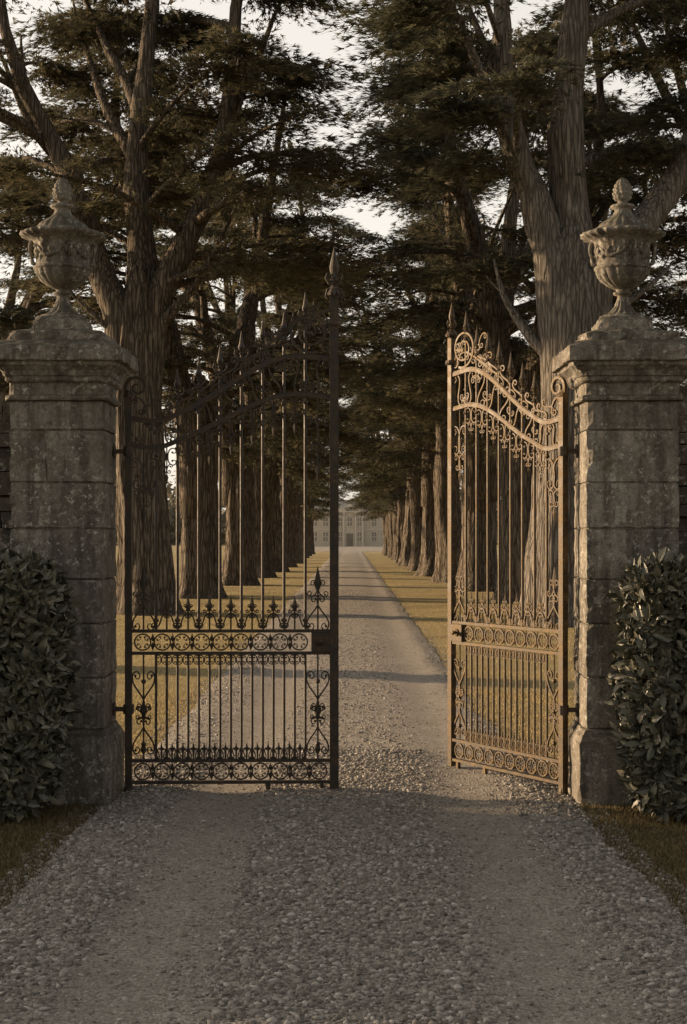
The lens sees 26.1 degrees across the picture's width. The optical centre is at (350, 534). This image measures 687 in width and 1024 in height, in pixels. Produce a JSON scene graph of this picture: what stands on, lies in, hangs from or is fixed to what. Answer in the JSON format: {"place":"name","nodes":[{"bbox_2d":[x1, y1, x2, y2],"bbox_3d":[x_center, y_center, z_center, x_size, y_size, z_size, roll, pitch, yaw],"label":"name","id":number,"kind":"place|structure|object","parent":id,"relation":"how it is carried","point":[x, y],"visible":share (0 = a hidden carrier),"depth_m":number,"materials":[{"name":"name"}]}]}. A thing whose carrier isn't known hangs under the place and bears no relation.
{"place":"outdoors","nodes":[
{"label":"outdoors","id":0,"kind":"place"},
{"bbox_2d":[0,541,686,914],"bbox_3d":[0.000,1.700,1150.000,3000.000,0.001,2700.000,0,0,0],"label":"ground","id":1,"kind":"structure","parent":0,"point":[426,599],"depth_m":23.62,"materials":[{"name":"plant"}]},
{"bbox_2d":[0,393,12,551],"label":"boundary wall","id":2,"kind":"structure","parent":1,"relation":"on","point":[5,482],"depth_m":9.50,"materials":[{"name":"stone"}]},
{"bbox_2d":[0,176,83,393],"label":"cypress tree","id":3,"kind":"object","parent":1,"relation":"on","point":[16,271],"visible":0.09,"depth_m":73.86,"materials":[{"name":"green plant"}]},
{"bbox_2d":[0,543,84,822],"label":"laurel hedge","id":4,"kind":"object","parent":1,"relation":"on","point":[38,675],"visible":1,"depth_m":8.64,"materials":[{"name":"green plant"}]},
{"bbox_2d":[0,329,138,805],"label":"gate pillar","id":5,"kind":"structure","parent":1,"relation":"on","point":[65,387],"depth_m":9.33,"materials":[{"name":"stone"}]},
{"bbox_2d":[19,177,104,329],"bbox_3d":[-1.862,-1.797,9.589,0.545,1.029,0.543,0,0,-7],"label":"stone urn","id":6,"kind":"object","parent":5,"relation":"on","point":[62,238],"visible":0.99,"depth_m":9.46,"materials":[{"name":"grey stone"}]},
{"bbox_2d":[112,247,343,791],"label":"iron gate","id":7,"kind":"structure","parent":5,"relation":"attached to","point":[324,641],"depth_m":9.70,"materials":[{"name":"black metal"}]},
{"bbox_2d":[0,103,207,393],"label":"cypress tree","id":8,"kind":"object","parent":1,"relation":"on","point":[24,316],"visible":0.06,"depth_m":42.47,"materials":[{"name":"green plant"}]},
{"bbox_2d":[0,4,403,598],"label":"cypress tree","id":9,"kind":"object","parent":1,"relation":"on","point":[175,357],"visible":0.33,"depth_m":39.48,"materials":[{"name":"green plant"}]},
{"bbox_2d":[0,0,423,615],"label":"cypress tree","id":10,"kind":"object","parent":1,"relation":"on","point":[140,310],"visible":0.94,"depth_m":32.10,"materials":[{"name":"green plant"}]},
{"bbox_2d":[107,119,411,585],"bbox_3d":[-3.517,-6.034,49.179,12.344,16.041,10.020,0,0,37],"label":"cypress tree","id":11,"kind":"object","parent":1,"relation":"on","point":[231,502],"visible":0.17,"depth_m":49.57,"materials":[{"name":"green plant"}]},
{"bbox_2d":[170,222,360,571],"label":"cypress tree","id":12,"kind":"object","parent":1,"relation":"on","point":[276,520],"visible":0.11,"depth_m":67.67,"materials":[{"name":"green plant"}]},
{"bbox_2d":[162,166,383,577],"bbox_3d":[-3.646,-6.497,59.120,11.305,16.982,10.443,0,0,-24],"label":"cypress tree","id":13,"kind":"object","parent":1,"relation":"on","point":[230,309],"visible":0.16,"depth_m":58.68,"materials":[{"name":"green plant"}]},
{"bbox_2d":[205,297,362,563],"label":"cypress tree","id":14,"kind":"object","parent":1,"relation":"on","point":[298,555],"visible":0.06,"depth_m":87.57,"materials":[{"name":"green plant"}]},
{"bbox_2d":[114,474,497,544],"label":"distant wood","id":15,"kind":"object","parent":1,"relation":"on","point":[172,505],"visible":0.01,"depth_m":251.78,"materials":[{"name":"brown plant"}]},
{"bbox_2d":[256,294,372,566],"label":"cypress tree","id":16,"kind":"object","parent":1,"relation":"on","point":[290,558],"visible":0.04,"depth_m":77.59,"materials":[{"name":"green plant"}]},
{"bbox_2d":[298,420,349,557],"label":"cypress tree","id":17,"kind":"object","parent":1,"relation":"on","point":[325,502],"visible":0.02,"depth_m":107.63,"materials":[{"name":"green plant"}]},
{"bbox_2d":[298,399,355,558],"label":"cypress tree","id":18,"kind":"object","parent":1,"relation":"on","point":[314,513],"visible":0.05,"depth_m":97.67,"materials":[{"name":"green plant"}]},
{"bbox_2d":[310,446,347,553],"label":"cypress tree","id":19,"kind":"object","parent":1,"relation":"on","point":[312,547],"visible":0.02,"depth_m":129.87,"materials":[{"name":"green plant"}]},
{"bbox_2d":[307,402,355,555],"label":"cypress tree","id":20,"kind":"object","parent":1,"relation":"on","point":[309,521],"visible":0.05,"depth_m":117.73,"materials":[{"name":"green plant"}]},
{"bbox_2d":[0,547,686,1023],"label":"drive","id":21,"kind":"structure","parent":1,"relation":"on","point":[358,573],"depth_m":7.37,"materials":[{"name":"grey gravel"}]},
{"bbox_2d":[339,432,388,555],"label":"cypress tree","id":22,"kind":"object","parent":1,"relation":"on","point":[386,552],"visible":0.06,"depth_m":120.83,"materials":[{"name":"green plant"}]},
{"bbox_2d":[343,435,395,553],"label":"cypress tree","id":23,"kind":"object","parent":1,"relation":"on","point":[364,505],"visible":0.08,"depth_m":131.74,"materials":[{"name":"green plant"}]},
{"bbox_2d":[351,426,395,557],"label":"cypress tree","id":24,"kind":"object","parent":1,"relation":"on","point":[367,510],"visible":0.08,"depth_m":109.72,"materials":[{"name":"green plant"}]},
{"bbox_2d":[342,386,405,559],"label":"cypress tree","id":25,"kind":"object","parent":1,"relation":"on","point":[394,522],"visible":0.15,"depth_m":99.62,"materials":[{"name":"green plant"}]},
{"bbox_2d":[327,381,461,562],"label":"cypress tree","id":26,"kind":"object","parent":1,"relation":"on","point":[399,497],"visible":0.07,"depth_m":89.69,"materials":[{"name":"green plant"}]},
{"bbox_2d":[341,282,462,566],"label":"cypress tree","id":27,"kind":"object","parent":1,"relation":"on","point":[404,557],"visible":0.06,"depth_m":79.80,"materials":[{"name":"green plant"}]},
{"bbox_2d":[315,224,515,570],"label":"cypress tree","id":28,"kind":"object","parent":1,"relation":"on","point":[416,511],"visible":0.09,"depth_m":69.56,"materials":[{"name":"green plant"}]},
{"bbox_2d":[319,170,534,576],"bbox_3d":[4.363,-6.452,61.072,13.011,16.908,10.562,0,0,-38],"label":"cypress tree","id":29,"kind":"object","parent":1,"relation":"on","point":[426,567],"visible":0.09,"depth_m":60.44,"materials":[{"name":"green plant"}]},
{"bbox_2d":[324,168,535,582],"bbox_3d":[3.347,-5.871,53.047,8.343,15.711,11.727,0,0,16],"label":"cypress tree","id":30,"kind":"object","parent":1,"relation":"on","point":[439,473],"visible":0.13,"depth_m":52.67,"materials":[{"name":"green plant"}]},
{"bbox_2d":[275,0,686,603],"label":"cypress tree","id":31,"kind":"object","parent":1,"relation":"on","point":[495,318],"visible":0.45,"depth_m":36.47,"materials":[{"name":"green plant"}]},
{"bbox_2d":[307,20,660,591],"bbox_3d":[4.006,-6.876,44.933,10.926,17.767,11.827,0,0,7],"label":"cypress tree","id":32,"kind":"object","parent":1,"relation":"on","point":[416,203],"visible":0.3,"depth_m":44.54,"materials":[{"name":"green plant"}]},
{"bbox_2d":[312,0,686,627],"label":"cypress tree","id":33,"kind":"object","parent":1,"relation":"on","point":[574,296],"visible":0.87,"depth_m":27.91,"materials":[{"name":"brown plant"}]},
{"bbox_2d":[488,80,686,385],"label":"cypress tree","id":34,"kind":"object","parent":1,"relation":"on","point":[591,96],"visible":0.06,"depth_m":53.40,"materials":[{"name":"green plant"}]},
{"bbox_2d":[514,0,686,383],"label":"cypress tree","id":35,"kind":"object","parent":1,"relation":"on","point":[679,219],"visible":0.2,"depth_m":34.50,"materials":[{"name":"green plant"}]},
{"bbox_2d":[552,328,686,805],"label":"gate pillar","id":36,"kind":"structure","parent":1,"relation":"on","point":[623,384],"depth_m":9.33,"materials":[{"name":"stone"}]},
{"bbox_2d":[445,303,578,794],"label":"iron gate","id":37,"kind":"structure","parent":36,"relation":"attached to","point":[459,630],"depth_m":10.14,"materials":[{"name":"gold metal"}]},
{"bbox_2d":[580,177,665,330],"bbox_3d":[1.760,-1.797,9.591,0.548,1.030,0.546,0,0,6],"label":"stone urn","id":38,"kind":"object","parent":36,"relation":"on","point":[622,239],"visible":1,"depth_m":9.46,"materials":[{"name":"grey stone"}]},
{"bbox_2d":[604,546,686,824],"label":"laurel hedge","id":39,"kind":"object","parent":1,"relation":"on","point":[648,652],"visible":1,"depth_m":8.64,"materials":[{"name":"green plant"}]},
{"bbox_2d":[655,246,686,385],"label":"cypress tree","id":40,"kind":"object","parent":1,"relation":"on","point":[685,287],"visible":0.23,"depth_m":71.28,"materials":[{"name":"green plant"}]},
{"bbox_2d":[676,386,686,555],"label":"boundary wall","id":41,"kind":"structure","parent":1,"relation":"on","point":[682,457],"depth_m":9.52,"materials":[{"name":"stone"}]},
{"bbox_2d":[0,802,686,930],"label":"lawn grass","id":42,"kind":"structure","parent":0,"point":[14,848],"depth_m":8.22,"materials":[{"name":"green plant"}]},
{"bbox_2d":[0,0,686,529],"label":"sky","id":43,"kind":"structure","parent":0,"point":[321,43],"materials":[{"name":"white"}]},
{"bbox_2d":[313,500,382,546],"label":"country house","id":44,"kind":"structure","parent":0,"point":[355,531],"depth_m":213.93,"materials":[{"name":"stone"}]},
{"bbox_2d":[313,519,317,526],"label":"window","id":45,"kind":"structure","parent":44,"relation":"in","point":[315,524],"depth_m":213.99,"materials":[{"name":"grey glass"}]},
{"bbox_2d":[314,531,317,541],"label":"window","id":46,"kind":"structure","parent":44,"relation":"in","point":[315,532],"depth_m":213.94,"materials":[{"name":"grey glass"}]},
{"bbox_2d":[322,531,328,541],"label":"window","id":47,"kind":"structure","parent":44,"relation":"in","point":[325,533],"depth_m":213.99,"materials":[{"name":"grey glass"}]},
{"bbox_2d":[322,517,328,526],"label":"window","id":48,"kind":"structure","parent":44,"relation":"in","point":[325,523],"depth_m":213.99,"materials":[{"name":"grey glass"}]},
{"bbox_2d":[339,531,342,541],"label":"window","id":49,"kind":"structure","parent":44,"relation":"in","point":[340,532],"depth_m":213.52,"materials":[{"name":"grey glass"}]},
{"bbox_2d":[339,517,342,526],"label":"window","id":50,"kind":"structure","parent":44,"relation":"in","point":[340,522],"depth_m":213.52,"materials":[{"name":"grey glass"}]},
{"bbox_2d":[347,517,352,526],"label":"window","id":51,"kind":"structure","parent":44,"relation":"in","point":[349,519],"depth_m":213.52,"materials":[{"name":"grey glass"}]},
{"bbox_2d":[347,533,352,546],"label":"door","id":52,"kind":"structure","parent":44,"relation":"in","point":[349,535],"depth_m":213.52,"materials":[{"name":"grey"}]},
{"bbox_2d":[357,531,361,541],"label":"window","id":53,"kind":"structure","parent":44,"relation":"in","point":[359,533],"depth_m":213.52,"materials":[{"name":"grey glass"}]},
{"bbox_2d":[357,517,361,526],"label":"window","id":54,"kind":"structure","parent":44,"relation":"in","point":[359,521],"depth_m":213.52,"materials":[{"name":"grey glass"}]},
{"bbox_2d":[371,531,376,541],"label":"window","id":55,"kind":"structure","parent":44,"relation":"in","point":[373,533],"depth_m":213.94,"materials":[{"name":"grey glass"}]},
{"bbox_2d":[371,518,376,526],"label":"window","id":56,"kind":"structure","parent":44,"relation":"in","point":[373,522],"depth_m":213.99,"materials":[{"name":"grey glass"}]}
]}

